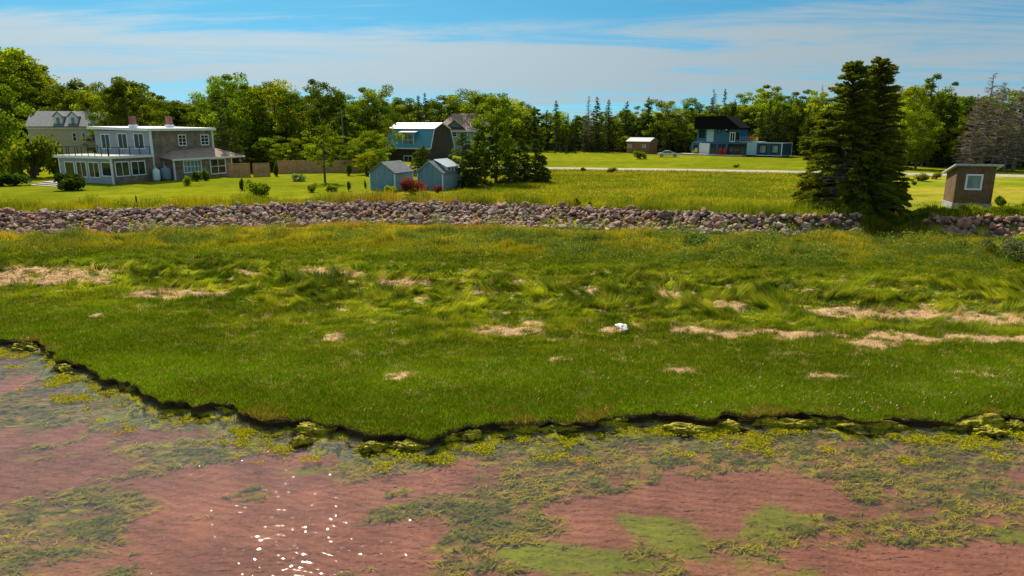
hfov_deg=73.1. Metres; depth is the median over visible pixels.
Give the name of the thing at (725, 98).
spruce tree
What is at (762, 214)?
boulder
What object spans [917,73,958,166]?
broadleaf tree
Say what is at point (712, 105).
dead spruce tree
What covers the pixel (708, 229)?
boulder
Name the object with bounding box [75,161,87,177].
glass door
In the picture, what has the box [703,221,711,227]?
boulder
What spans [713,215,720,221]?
boulder
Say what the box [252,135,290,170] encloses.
broadleaf tree
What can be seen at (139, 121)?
broadleaf tree
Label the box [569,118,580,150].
spruce tree
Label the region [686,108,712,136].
broadleaf tree
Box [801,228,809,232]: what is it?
boulder
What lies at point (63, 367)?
turf clump
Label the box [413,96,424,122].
spruce tree
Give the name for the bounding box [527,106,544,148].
spruce tree
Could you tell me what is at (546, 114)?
spruce tree
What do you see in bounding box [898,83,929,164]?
broadleaf tree
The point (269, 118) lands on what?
broadleaf tree
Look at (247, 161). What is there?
broadleaf tree
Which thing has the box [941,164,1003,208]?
lean to shed
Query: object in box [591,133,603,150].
broadleaf tree
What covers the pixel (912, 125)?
broadleaf tree
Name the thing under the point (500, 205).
boulder
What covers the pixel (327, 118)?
broadleaf tree
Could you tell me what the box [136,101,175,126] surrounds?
broadleaf tree
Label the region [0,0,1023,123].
sky
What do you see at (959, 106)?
broadleaf tree
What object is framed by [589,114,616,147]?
broadleaf tree
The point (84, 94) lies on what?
broadleaf tree
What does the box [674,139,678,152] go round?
spruce tree
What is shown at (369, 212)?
boulder
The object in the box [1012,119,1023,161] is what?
dead spruce tree
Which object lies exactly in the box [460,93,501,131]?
broadleaf tree
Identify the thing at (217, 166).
window
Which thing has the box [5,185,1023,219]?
crest weeds
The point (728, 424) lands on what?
turf clump
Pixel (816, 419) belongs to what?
turf clump
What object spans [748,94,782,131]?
broadleaf tree
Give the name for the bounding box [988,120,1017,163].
broadleaf tree
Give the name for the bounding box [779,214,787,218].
boulder
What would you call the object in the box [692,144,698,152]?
window
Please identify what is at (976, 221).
boulder
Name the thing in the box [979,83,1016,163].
dead spruce tree
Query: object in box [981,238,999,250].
shrub
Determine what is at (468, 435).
turf clump
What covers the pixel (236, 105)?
broadleaf tree
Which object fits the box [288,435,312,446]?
turf clump
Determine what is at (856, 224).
boulder
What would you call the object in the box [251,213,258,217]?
boulder
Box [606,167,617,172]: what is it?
shrub
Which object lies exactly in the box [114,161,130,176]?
window
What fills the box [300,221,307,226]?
boulder
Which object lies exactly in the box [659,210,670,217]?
boulder
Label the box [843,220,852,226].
boulder
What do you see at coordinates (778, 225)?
boulder
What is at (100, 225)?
boulder
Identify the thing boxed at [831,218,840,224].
boulder
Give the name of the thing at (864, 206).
shrub
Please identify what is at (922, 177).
shrub
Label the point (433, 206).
boulder
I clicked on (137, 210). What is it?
boulder
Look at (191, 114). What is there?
broadleaf tree
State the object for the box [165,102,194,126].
broadleaf tree
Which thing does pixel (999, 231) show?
boulder
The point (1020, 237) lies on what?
shrub
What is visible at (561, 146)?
spruce tree
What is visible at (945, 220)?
boulder
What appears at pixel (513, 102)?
broadleaf tree
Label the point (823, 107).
broadleaf tree
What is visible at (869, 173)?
spruce tree
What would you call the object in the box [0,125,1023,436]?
terrain
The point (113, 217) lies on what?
boulder
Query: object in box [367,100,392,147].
broadleaf tree
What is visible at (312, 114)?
broadleaf tree
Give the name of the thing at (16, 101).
spruce tree
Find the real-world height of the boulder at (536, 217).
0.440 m
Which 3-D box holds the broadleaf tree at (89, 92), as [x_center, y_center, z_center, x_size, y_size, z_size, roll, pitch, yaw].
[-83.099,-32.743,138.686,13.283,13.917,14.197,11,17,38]
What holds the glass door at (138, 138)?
in the shingle house at (132, 152)
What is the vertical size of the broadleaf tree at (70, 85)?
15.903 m
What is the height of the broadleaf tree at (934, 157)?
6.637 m
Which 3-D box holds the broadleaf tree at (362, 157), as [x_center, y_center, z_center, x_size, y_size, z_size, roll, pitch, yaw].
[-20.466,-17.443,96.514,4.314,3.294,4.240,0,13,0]
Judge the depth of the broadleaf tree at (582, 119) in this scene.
183.16 m
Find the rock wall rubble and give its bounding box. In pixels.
[0,200,1022,236]
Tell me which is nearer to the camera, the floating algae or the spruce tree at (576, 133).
the floating algae
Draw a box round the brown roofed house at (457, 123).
[443,113,494,153]
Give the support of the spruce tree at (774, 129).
on the terrain at (930, 191)
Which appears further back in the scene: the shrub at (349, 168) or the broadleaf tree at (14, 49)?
the broadleaf tree at (14, 49)
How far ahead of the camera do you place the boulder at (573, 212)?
56.70 m
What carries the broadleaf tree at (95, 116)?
on the terrain at (930, 191)
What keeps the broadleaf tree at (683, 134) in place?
on the terrain at (930, 191)
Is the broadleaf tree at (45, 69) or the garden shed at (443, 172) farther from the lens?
the broadleaf tree at (45, 69)
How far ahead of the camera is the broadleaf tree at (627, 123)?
183.25 m
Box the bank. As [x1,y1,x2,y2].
[0,338,1023,468]
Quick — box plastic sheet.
[615,323,627,330]
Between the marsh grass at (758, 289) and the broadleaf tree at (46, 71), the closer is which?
the marsh grass at (758, 289)
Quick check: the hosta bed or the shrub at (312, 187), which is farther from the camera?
the hosta bed
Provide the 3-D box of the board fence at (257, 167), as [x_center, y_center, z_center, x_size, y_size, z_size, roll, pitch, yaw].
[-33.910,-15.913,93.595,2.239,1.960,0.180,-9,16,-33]
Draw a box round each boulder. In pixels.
[3,207,14,213]
[19,217,29,222]
[40,208,49,212]
[55,219,65,227]
[67,214,75,220]
[95,206,102,212]
[97,223,107,228]
[108,214,117,220]
[112,210,121,214]
[112,225,119,232]
[120,227,131,232]
[133,207,141,214]
[142,216,151,221]
[155,210,163,215]
[156,213,164,219]
[159,205,168,209]
[184,217,191,223]
[192,206,200,210]
[208,217,216,222]
[220,218,228,222]
[228,219,237,223]
[243,206,251,213]
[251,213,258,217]
[254,206,263,210]
[270,217,279,222]
[285,202,295,207]
[298,211,305,218]
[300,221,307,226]
[325,211,333,218]
[350,205,357,210]
[366,209,372,215]
[408,213,413,219]
[414,213,423,219]
[422,209,430,214]
[431,204,439,209]
[471,220,480,225]
[488,209,496,214]
[497,203,503,208]
[521,201,529,207]
[533,215,540,219]
[540,215,545,223]
[558,202,564,208]
[570,209,578,214]
[576,219,583,224]
[585,207,593,214]
[624,216,634,223]
[626,205,636,210]
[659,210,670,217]
[673,216,680,223]
[689,217,696,222]
[692,212,699,217]
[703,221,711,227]
[704,228,712,233]
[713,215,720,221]
[715,221,725,228]
[729,217,736,222]
[733,223,742,228]
[747,215,757,222]
[759,211,764,217]
[764,218,769,223]
[775,221,782,227]
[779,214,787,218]
[794,218,802,224]
[800,222,810,228]
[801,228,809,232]
[812,212,818,218]
[820,218,828,225]
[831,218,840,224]
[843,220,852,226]
[853,222,860,227]
[940,217,950,223]
[956,217,972,228]
[967,228,976,233]
[972,219,980,224]
[982,219,989,223]
[983,213,994,219]
[989,222,996,228]
[992,227,1004,235]
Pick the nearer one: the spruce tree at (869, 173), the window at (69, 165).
the spruce tree at (869, 173)
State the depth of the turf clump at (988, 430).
20.60 m
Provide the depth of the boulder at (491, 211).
57.85 m
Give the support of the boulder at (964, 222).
on the terrain at (930, 191)
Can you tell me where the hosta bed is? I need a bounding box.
[291,173,306,181]
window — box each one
[64,161,74,172]
[72,132,76,140]
[100,162,113,176]
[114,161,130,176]
[130,160,146,175]
[177,134,186,145]
[183,160,201,172]
[200,134,208,144]
[209,158,226,174]
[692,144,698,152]
[698,129,706,138]
[727,144,745,154]
[759,145,766,153]
[771,145,778,153]
[964,174,983,189]
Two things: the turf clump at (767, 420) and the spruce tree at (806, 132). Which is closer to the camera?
the turf clump at (767, 420)
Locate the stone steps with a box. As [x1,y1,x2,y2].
[28,181,58,186]
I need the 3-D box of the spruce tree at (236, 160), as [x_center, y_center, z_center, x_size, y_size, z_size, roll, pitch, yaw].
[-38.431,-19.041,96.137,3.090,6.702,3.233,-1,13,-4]
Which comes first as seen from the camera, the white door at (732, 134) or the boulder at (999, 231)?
the boulder at (999, 231)
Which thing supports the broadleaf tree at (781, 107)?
on the terrain at (930, 191)
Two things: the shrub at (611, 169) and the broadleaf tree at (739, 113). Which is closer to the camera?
the shrub at (611, 169)
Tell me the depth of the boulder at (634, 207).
56.62 m
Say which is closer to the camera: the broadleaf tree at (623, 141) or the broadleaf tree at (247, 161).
the broadleaf tree at (247, 161)
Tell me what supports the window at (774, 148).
in the container house at (717, 133)
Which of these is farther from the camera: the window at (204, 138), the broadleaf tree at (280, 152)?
the broadleaf tree at (280, 152)
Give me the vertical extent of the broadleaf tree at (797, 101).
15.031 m
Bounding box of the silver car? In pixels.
[657,150,678,156]
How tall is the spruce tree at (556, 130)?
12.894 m
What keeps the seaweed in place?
on the seabed
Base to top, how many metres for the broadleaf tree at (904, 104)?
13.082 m
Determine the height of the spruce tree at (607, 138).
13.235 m
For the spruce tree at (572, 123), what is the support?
on the terrain at (930, 191)
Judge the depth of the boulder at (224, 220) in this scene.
55.12 m
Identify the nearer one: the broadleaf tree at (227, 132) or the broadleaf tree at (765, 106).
the broadleaf tree at (227, 132)
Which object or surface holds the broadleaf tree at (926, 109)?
on the terrain at (930, 191)
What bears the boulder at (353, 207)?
on the terrain at (930, 191)
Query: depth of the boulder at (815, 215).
52.89 m
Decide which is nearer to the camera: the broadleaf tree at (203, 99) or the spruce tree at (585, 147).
the broadleaf tree at (203, 99)
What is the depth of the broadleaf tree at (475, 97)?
170.13 m
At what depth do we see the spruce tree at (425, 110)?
146.99 m
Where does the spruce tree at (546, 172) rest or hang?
on the terrain at (930, 191)
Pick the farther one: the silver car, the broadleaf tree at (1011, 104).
the silver car
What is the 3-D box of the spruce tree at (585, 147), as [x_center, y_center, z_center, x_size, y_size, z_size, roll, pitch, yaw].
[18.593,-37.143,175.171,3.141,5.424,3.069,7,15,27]
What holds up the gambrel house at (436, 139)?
on the terrain at (930, 191)
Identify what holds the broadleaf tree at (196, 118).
on the terrain at (930, 191)
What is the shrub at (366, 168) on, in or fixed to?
on the terrain at (930, 191)
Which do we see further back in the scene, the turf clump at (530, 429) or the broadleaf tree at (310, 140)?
the broadleaf tree at (310, 140)
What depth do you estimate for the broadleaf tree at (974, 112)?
120.02 m
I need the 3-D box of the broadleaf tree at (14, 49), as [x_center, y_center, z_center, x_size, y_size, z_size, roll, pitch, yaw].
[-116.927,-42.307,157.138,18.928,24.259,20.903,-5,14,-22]
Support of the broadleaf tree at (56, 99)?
on the terrain at (930, 191)
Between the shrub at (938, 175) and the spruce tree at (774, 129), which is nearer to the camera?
the shrub at (938, 175)
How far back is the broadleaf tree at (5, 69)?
102.29 m
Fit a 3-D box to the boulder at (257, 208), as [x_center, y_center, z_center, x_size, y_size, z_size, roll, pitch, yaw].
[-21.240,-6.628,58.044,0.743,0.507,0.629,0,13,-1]
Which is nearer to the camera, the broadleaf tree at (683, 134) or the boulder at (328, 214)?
the boulder at (328, 214)
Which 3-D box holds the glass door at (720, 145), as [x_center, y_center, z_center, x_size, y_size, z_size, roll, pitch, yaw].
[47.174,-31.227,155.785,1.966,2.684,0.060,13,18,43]
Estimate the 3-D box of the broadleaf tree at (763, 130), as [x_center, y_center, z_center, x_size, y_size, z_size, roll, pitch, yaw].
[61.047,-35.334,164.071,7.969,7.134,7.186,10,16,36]
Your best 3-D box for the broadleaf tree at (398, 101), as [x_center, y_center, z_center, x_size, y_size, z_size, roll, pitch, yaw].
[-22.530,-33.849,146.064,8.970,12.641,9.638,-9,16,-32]
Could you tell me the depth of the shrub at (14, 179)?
78.90 m
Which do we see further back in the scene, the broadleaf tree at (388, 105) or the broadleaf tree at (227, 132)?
the broadleaf tree at (388, 105)
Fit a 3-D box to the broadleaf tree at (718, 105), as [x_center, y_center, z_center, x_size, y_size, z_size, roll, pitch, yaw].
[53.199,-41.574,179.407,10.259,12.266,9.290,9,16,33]
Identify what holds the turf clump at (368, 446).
on the bank
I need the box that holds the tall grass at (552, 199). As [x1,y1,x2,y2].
[0,167,1023,239]
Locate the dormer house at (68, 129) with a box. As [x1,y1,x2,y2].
[24,111,107,153]
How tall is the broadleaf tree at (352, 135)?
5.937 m
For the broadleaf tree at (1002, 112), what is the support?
on the terrain at (930, 191)
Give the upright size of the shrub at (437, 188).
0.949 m
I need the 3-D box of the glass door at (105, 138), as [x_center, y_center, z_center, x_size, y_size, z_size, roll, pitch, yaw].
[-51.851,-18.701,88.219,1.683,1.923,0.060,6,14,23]
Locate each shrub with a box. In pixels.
[0,139,27,173]
[0,173,31,185]
[45,145,61,174]
[53,173,86,190]
[182,176,191,185]
[192,170,201,180]
[201,169,209,180]
[239,177,243,189]
[242,179,270,196]
[273,162,278,175]
[307,183,316,192]
[325,184,338,191]
[346,163,352,175]
[347,180,350,190]
[364,163,369,175]
[384,185,396,194]
[400,176,427,194]
[432,184,442,192]
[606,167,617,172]
[632,150,646,158]
[683,234,707,244]
[829,196,849,208]
[846,198,873,214]
[889,218,903,226]
[893,211,908,218]
[904,215,915,222]
[912,210,930,217]
[913,172,929,180]
[923,205,938,214]
[931,172,941,178]
[937,206,950,214]
[947,208,963,215]
[949,239,968,246]
[958,204,971,213]
[971,205,983,215]
[980,208,992,215]
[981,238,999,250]
[991,206,1006,213]
[994,195,1006,205]
[1000,236,1023,260]
[1003,205,1014,215]
[1011,235,1023,243]
[1013,206,1023,214]
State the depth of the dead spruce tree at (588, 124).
175.05 m
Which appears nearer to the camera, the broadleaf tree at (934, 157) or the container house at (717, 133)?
the broadleaf tree at (934, 157)
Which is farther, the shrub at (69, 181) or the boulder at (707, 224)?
the shrub at (69, 181)
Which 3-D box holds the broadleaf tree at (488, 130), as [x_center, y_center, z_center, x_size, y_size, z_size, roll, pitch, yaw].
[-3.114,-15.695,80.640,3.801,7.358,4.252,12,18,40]
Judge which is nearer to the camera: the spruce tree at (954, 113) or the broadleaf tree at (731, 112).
the spruce tree at (954, 113)
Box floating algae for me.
[0,348,1023,482]
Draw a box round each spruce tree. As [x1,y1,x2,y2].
[0,73,25,138]
[212,99,237,167]
[228,126,248,173]
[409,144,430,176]
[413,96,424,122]
[420,93,431,122]
[449,132,477,186]
[457,148,493,188]
[496,154,522,183]
[501,137,533,182]
[519,139,551,182]
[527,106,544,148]
[533,156,551,182]
[538,110,551,148]
[544,120,557,149]
[548,100,561,150]
[555,127,567,151]
[564,129,577,151]
[568,119,576,149]
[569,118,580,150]
[579,131,590,151]
[582,96,595,144]
[586,97,606,151]
[594,99,617,151]
[614,101,635,150]
[636,97,659,146]
[659,128,671,150]
[660,116,673,150]
[673,121,684,151]
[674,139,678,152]
[708,89,718,115]
[720,89,726,113]
[730,99,737,115]
[753,109,766,142]
[761,101,774,142]
[766,104,783,142]
[776,110,793,153]
[789,125,801,155]
[790,109,843,202]
[793,60,887,208]
[798,106,813,155]
[815,56,911,207]
[831,149,905,216]
[877,128,914,215]
[911,77,937,166]
[931,93,959,166]
[940,96,983,166]
[951,94,990,163]
[958,73,1008,163]
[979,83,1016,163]
[985,139,1008,167]
[994,101,1023,170]
[999,87,1023,170]
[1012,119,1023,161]
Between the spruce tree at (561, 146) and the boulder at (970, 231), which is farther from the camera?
the spruce tree at (561, 146)
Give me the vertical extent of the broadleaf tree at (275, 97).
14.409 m
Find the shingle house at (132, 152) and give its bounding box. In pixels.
[53,116,244,183]
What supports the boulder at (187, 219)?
on the terrain at (930, 191)
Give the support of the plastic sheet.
on the marsh grass at (758, 289)
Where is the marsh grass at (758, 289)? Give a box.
[0,219,1023,440]
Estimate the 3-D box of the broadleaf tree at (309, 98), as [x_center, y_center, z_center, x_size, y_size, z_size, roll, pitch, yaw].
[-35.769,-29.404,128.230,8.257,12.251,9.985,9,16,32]
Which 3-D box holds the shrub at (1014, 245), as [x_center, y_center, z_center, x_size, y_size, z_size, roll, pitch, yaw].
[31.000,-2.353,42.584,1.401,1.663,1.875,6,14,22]
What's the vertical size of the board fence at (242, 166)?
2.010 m
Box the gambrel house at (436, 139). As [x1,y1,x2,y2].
[386,122,454,160]
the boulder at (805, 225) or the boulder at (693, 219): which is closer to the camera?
the boulder at (805, 225)
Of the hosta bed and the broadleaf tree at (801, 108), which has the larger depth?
the broadleaf tree at (801, 108)
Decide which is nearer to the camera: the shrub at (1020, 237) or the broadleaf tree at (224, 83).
the shrub at (1020, 237)
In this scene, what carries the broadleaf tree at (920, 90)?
on the terrain at (930, 191)
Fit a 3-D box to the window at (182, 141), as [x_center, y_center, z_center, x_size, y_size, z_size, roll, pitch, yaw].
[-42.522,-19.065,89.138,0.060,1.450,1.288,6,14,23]
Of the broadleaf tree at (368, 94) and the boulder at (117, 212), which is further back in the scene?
the broadleaf tree at (368, 94)
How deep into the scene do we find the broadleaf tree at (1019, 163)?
111.73 m
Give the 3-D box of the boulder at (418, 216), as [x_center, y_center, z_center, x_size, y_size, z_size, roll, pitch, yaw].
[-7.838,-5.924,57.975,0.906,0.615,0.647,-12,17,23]
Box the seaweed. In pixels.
[0,352,1023,575]
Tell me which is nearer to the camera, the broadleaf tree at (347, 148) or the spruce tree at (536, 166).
the spruce tree at (536, 166)
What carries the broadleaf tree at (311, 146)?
on the terrain at (930, 191)
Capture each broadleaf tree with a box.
[0,47,35,169]
[0,50,55,84]
[0,50,61,138]
[0,51,54,123]
[0,64,58,105]
[0,105,28,148]
[0,132,60,177]
[1,47,40,90]
[2,69,51,138]
[19,87,55,135]
[25,90,59,122]
[42,89,84,110]
[49,80,77,110]
[54,91,92,110]
[61,88,98,110]
[66,78,105,110]
[69,90,99,110]
[80,129,96,152]
[84,85,143,132]
[88,86,153,123]
[94,76,169,140]
[106,94,160,125]
[107,120,148,125]
[128,84,155,95]
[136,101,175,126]
[144,100,193,126]
[148,95,165,108]
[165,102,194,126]
[172,103,203,124]
[177,99,217,126]
[181,111,207,127]
[188,72,260,162]
[190,91,216,108]
[193,113,212,127]
[200,85,244,133]
[210,120,253,158]
[218,96,254,134]
[229,81,284,155]
[232,157,254,170]
[236,97,272,132]
[238,79,305,160]
[239,117,289,158]
[240,148,265,171]
[242,141,266,165]
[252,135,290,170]
[262,95,298,159]
[263,89,316,166]
[266,124,308,159]
[267,143,301,167]
[282,137,314,159]
[289,79,347,159]
[289,103,312,131]
[297,125,324,160]
[297,144,322,171]
[301,123,340,182]
[302,96,337,154]
[304,93,357,153]
[306,101,355,136]
[324,136,355,163]
[325,91,359,154]
[333,106,370,148]
[335,143,366,166]
[344,137,376,165]
[345,98,398,150]
[346,132,363,156]
[349,84,404,154]
[351,151,380,170]
[357,129,391,160]
[365,148,391,168]
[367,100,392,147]
[378,100,411,122]
[389,97,428,124]
[398,109,416,122]
[405,106,417,122]
[416,102,439,122]
[423,95,464,122]
[434,88,506,123]
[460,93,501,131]
[469,121,502,181]
[470,92,522,181]
[487,98,530,148]
[491,107,523,145]
[505,115,523,144]
[507,105,541,146]
[515,101,538,148]
[523,108,545,144]
[537,113,550,143]
[542,111,568,148]
[542,113,566,144]
[549,116,566,150]
[557,115,570,144]
[567,115,595,150]
[567,116,587,140]
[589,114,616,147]
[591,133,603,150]
[604,116,620,148]
[612,110,638,150]
[614,114,639,135]
[614,136,629,151]
[629,115,660,136]
[633,102,653,135]
[635,118,657,136]
[641,99,684,151]
[651,112,672,150]
[656,111,682,145]
[668,124,697,152]
[673,97,704,151]
[680,112,696,145]
[683,115,700,144]
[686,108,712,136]
[702,106,725,115]
[707,104,731,115]
[717,105,745,117]
[722,107,756,129]
[728,92,758,119]
[737,104,771,142]
[738,105,754,137]
[744,98,782,133]
[746,84,794,136]
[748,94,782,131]
[752,124,783,142]
[753,102,792,139]
[764,103,790,140]
[772,95,798,106]
[773,89,810,142]
[779,103,815,154]
[792,100,816,145]
[796,134,815,155]
[797,105,821,146]
[799,90,830,143]
[804,101,839,127]
[805,98,833,104]
[881,92,917,130]
[884,107,936,161]
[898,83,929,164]
[899,86,935,100]
[899,110,945,168]
[907,96,945,161]
[912,128,965,166]
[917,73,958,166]
[924,91,964,165]
[930,96,984,163]
[942,114,981,163]
[952,98,995,140]
[969,98,1002,143]
[979,88,1023,120]
[986,102,1018,155]
[986,124,1023,166]
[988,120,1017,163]
[1004,102,1023,164]
[1004,134,1023,167]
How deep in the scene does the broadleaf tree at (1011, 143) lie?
109.66 m
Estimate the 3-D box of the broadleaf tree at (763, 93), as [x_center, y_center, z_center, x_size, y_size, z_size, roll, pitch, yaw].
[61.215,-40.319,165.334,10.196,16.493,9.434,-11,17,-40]
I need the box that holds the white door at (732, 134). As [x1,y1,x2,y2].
[729,132,735,141]
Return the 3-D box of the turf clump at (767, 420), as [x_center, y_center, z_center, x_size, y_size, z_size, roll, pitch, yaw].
[7.764,4.067,21.377,1.604,0.342,0.588,2,13,8]
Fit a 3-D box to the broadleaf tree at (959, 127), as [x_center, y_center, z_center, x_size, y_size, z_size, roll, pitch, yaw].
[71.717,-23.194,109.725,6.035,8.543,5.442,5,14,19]
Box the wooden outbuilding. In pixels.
[626,137,658,153]
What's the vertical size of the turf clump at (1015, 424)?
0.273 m
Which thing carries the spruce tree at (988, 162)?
on the terrain at (930, 191)
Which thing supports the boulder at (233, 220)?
on the terrain at (930, 191)
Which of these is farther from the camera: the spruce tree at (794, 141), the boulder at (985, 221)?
the spruce tree at (794, 141)
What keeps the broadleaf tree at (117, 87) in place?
on the terrain at (930, 191)
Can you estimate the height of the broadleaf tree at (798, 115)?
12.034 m
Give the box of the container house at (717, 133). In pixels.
[679,116,792,157]
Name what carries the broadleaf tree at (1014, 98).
on the terrain at (930, 191)
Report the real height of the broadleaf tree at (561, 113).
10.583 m
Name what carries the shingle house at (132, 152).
on the terrain at (930, 191)
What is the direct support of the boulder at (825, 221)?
on the terrain at (930, 191)
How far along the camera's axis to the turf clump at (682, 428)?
20.79 m
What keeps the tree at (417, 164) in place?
on the terrain at (930, 191)
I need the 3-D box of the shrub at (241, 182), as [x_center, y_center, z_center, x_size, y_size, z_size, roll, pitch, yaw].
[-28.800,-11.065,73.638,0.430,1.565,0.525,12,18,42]
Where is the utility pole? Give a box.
[337,110,345,168]
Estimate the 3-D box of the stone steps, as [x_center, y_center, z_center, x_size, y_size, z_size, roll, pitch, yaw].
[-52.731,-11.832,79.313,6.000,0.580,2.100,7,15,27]
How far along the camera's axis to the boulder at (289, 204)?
59.07 m
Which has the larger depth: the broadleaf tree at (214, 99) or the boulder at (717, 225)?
the broadleaf tree at (214, 99)
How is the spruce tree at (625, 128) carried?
on the terrain at (930, 191)
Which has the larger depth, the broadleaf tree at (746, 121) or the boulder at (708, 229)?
the broadleaf tree at (746, 121)
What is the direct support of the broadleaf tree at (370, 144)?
on the terrain at (930, 191)
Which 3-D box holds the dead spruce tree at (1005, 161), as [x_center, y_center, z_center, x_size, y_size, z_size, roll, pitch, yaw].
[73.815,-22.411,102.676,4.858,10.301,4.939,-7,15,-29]
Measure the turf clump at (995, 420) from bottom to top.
0.426 m
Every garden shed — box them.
[367,160,413,190]
[415,158,460,189]
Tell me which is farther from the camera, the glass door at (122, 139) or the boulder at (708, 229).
the glass door at (122, 139)
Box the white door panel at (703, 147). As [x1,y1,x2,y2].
[699,143,709,153]
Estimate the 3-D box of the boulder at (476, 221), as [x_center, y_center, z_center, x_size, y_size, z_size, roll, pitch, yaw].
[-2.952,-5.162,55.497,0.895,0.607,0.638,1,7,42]
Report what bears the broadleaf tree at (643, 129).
on the terrain at (930, 191)
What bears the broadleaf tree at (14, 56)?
on the terrain at (930, 191)
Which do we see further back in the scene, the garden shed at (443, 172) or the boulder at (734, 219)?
the garden shed at (443, 172)
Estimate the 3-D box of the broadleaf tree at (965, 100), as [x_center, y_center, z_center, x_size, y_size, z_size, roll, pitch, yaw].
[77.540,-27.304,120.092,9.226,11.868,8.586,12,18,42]
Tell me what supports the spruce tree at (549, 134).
on the terrain at (930, 191)
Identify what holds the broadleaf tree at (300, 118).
on the terrain at (930, 191)
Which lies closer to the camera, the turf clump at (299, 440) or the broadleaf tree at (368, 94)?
the turf clump at (299, 440)
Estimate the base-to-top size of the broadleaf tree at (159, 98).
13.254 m
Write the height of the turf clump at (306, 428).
0.349 m
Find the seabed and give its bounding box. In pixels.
[0,354,1023,575]
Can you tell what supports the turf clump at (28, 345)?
on the bank
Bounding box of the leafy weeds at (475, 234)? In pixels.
[3,212,1023,269]
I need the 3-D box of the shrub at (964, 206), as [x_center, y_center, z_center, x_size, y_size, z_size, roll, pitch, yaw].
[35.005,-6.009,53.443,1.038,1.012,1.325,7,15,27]
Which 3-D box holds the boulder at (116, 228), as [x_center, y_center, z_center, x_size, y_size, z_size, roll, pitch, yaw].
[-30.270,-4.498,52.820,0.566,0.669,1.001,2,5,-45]
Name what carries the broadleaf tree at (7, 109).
on the terrain at (930, 191)
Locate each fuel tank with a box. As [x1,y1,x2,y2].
[152,168,160,180]
[160,166,171,180]
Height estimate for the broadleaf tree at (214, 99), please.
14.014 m
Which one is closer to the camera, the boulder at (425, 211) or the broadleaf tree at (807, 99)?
the boulder at (425, 211)
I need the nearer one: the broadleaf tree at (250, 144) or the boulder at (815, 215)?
the boulder at (815, 215)
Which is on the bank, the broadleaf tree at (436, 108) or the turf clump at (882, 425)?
the turf clump at (882, 425)
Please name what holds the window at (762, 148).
in the container house at (717, 133)
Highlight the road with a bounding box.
[273,164,1023,176]
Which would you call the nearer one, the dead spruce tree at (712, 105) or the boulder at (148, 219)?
the boulder at (148, 219)
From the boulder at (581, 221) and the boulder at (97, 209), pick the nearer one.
the boulder at (581, 221)
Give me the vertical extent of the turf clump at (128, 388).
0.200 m
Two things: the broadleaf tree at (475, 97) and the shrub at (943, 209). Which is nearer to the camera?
the shrub at (943, 209)
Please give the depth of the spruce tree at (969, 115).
110.86 m
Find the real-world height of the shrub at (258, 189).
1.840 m
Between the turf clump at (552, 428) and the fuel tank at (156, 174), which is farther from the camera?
the fuel tank at (156, 174)
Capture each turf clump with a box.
[8,336,39,350]
[53,363,73,371]
[118,385,136,391]
[214,406,236,413]
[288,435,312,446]
[292,422,336,435]
[358,441,389,452]
[389,438,429,451]
[440,433,460,441]
[457,429,483,440]
[500,420,539,433]
[537,424,581,432]
[596,417,631,427]
[662,422,715,434]
[716,419,743,431]
[737,416,784,426]
[772,418,818,428]
[806,415,838,425]
[830,418,908,430]
[931,412,1007,430]
[972,425,1009,436]
[1005,418,1023,431]
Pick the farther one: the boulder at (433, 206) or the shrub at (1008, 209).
the boulder at (433, 206)
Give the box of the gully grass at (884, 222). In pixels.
[853,210,936,242]
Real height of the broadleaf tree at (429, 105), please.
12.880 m
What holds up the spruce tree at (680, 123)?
on the terrain at (930, 191)
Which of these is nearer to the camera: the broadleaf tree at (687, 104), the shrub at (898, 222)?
the shrub at (898, 222)
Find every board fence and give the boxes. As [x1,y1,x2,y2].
[227,163,250,176]
[252,163,269,176]
[277,160,358,173]
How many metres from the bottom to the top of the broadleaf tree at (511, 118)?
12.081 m
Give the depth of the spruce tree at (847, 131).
55.49 m
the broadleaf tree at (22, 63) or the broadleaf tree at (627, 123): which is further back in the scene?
the broadleaf tree at (627, 123)
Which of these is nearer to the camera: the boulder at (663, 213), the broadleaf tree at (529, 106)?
the boulder at (663, 213)
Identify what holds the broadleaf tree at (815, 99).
on the terrain at (930, 191)
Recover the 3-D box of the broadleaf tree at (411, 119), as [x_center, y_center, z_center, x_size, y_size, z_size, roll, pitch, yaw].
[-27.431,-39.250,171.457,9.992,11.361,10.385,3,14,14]
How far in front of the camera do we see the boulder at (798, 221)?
52.16 m
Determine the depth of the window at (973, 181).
56.70 m
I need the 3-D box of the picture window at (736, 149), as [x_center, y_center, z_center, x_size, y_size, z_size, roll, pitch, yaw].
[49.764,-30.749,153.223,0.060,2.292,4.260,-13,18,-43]
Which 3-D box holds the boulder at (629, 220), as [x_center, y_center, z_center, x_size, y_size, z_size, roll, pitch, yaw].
[9.344,-5.351,54.662,0.912,0.619,0.651,-4,25,-7]
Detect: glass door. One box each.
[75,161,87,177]
[87,162,100,177]
[100,134,110,148]
[117,133,128,148]
[133,133,144,148]
[403,155,412,160]
[710,143,716,153]
[717,143,725,153]
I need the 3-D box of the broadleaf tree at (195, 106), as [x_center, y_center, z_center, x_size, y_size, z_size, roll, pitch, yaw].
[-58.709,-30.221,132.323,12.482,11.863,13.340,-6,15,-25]
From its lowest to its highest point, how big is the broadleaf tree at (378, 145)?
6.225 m
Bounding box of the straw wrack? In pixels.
[0,246,1023,422]
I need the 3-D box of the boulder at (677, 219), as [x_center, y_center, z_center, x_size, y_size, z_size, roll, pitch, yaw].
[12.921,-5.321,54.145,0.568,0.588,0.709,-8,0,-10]
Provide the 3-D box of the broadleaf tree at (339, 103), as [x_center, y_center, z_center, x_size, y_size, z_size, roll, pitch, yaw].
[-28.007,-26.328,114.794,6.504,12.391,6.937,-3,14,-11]
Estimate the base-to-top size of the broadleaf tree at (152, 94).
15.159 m
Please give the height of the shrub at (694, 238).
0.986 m

